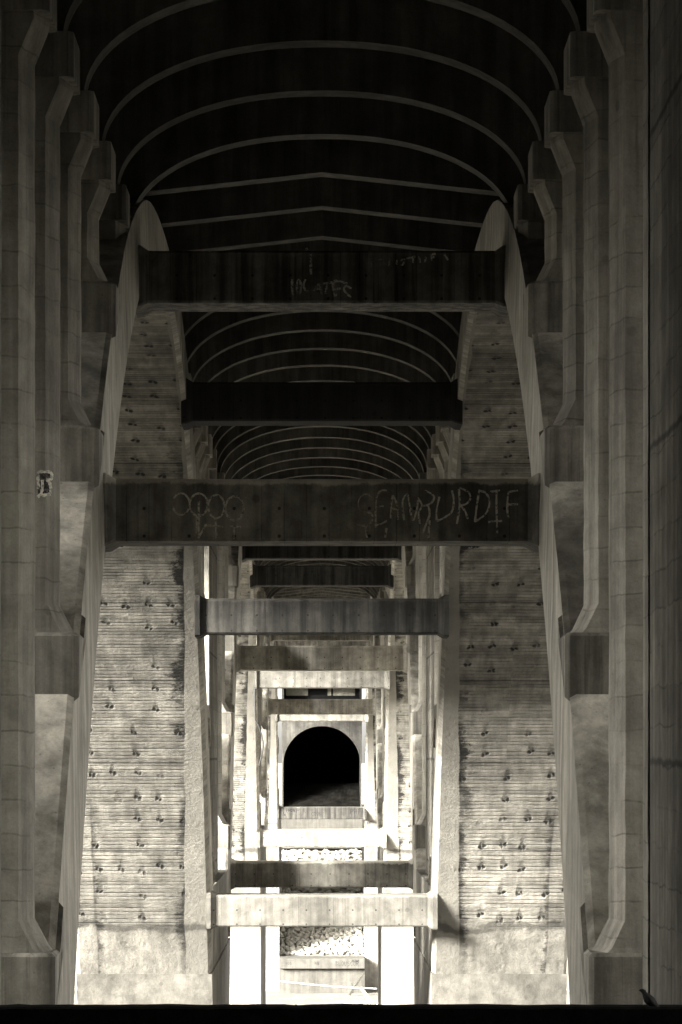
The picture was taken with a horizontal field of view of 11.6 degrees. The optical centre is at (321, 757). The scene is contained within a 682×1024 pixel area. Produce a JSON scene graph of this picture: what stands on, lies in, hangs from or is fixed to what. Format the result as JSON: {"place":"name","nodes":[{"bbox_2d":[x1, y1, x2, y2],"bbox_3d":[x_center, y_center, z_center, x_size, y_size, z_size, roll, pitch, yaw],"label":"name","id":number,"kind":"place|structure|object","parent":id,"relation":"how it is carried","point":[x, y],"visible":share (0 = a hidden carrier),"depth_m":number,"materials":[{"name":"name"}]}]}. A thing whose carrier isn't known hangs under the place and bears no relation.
{"place":"outdoors","nodes":[
{"label":"outdoors","id":0,"kind":"place"},
{"bbox_2d":[74,763,569,1004],"bbox_3d":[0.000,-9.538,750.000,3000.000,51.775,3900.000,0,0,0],"label":"ground","id":1,"kind":"structure","parent":0,"point":[274,997],"depth_m":229.89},
{"bbox_2d":[281,849,361,927],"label":"rock slope","id":2,"kind":"structure","parent":1,"relation":"on","point":[293,854],"depth_m":255.45,"materials":[{"name":"stone"}]},
{"bbox_2d":[279,956,364,992],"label":"kerb wall","id":3,"kind":"structure","parent":1,"relation":"on","point":[343,971],"depth_m":231.92,"materials":[{"name":"concrete"}]},
{"bbox_2d":[280,804,363,850],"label":"abutment","id":4,"kind":"object","parent":1,"relation":"on","point":[321,823],"visible":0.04,"depth_m":257.97,"materials":[{"name":"concrete"}]},
{"bbox_2d":[282,689,361,806],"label":"portal house","id":5,"kind":"structure","parent":4,"relation":"on","point":[321,763],"depth_m":263.76,"materials":[{"name":"concrete"}]},
{"bbox_2d":[0,0,681,1004],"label":"arch viaduct","id":6,"kind":"object","parent":1,"relation":"on","point":[340,344],"visible":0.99,"depth_m":54.87,"materials":[{"name":"concrete"}]},
{"bbox_2d":[254,687,263,764],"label":"hanging cable","id":7,"kind":"object","parent":6,"relation":"hanging from","point":[257,723],"visible":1,"depth_m":145.45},
{"bbox_2d":[267,979,376,988],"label":"stretched rope","id":8,"kind":"object","parent":6,"relation":"attached to","point":[321,985],"visible":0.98,"depth_m":227.51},
{"bbox_2d":[0,1004,681,1023],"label":"ledge","id":9,"kind":"object","parent":1,"relation":"on","point":[326,1014],"visible":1,"depth_m":24.20,"materials":[{"name":"black concrete"}]},
{"bbox_2d":[639,989,658,1005],"bbox_3d":[2.411,1.770,24.300,0.220,0.185,0.076,0,0,0],"label":"bird","id":10,"kind":"object","parent":9,"relation":"on","point":[649,999],"visible":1,"depth_m":24.28},
{"bbox_2d":[348,972,364,995],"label":"leaning timber","id":11,"kind":"object","parent":1,"relation":"on","point":[355,985],"visible":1,"depth_m":229.31,"materials":[{"name":"beige wood"}]},
{"bbox_2d":[278,689,365,762],"label":"sky","id":12,"kind":"structure","parent":0,"point":[279,690],"materials":[{"name":"white"}]},
{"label":"rubble","id":13,"kind":"object","parent":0,"visible":0},
{"bbox_2d":[360,987,369,1003],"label":"driftwood plank","id":14,"kind":"object","parent":13,"relation":"on","point":[361,988],"visible":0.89,"depth_m":220.53,"materials":[{"name":"white wood"}]}
]}

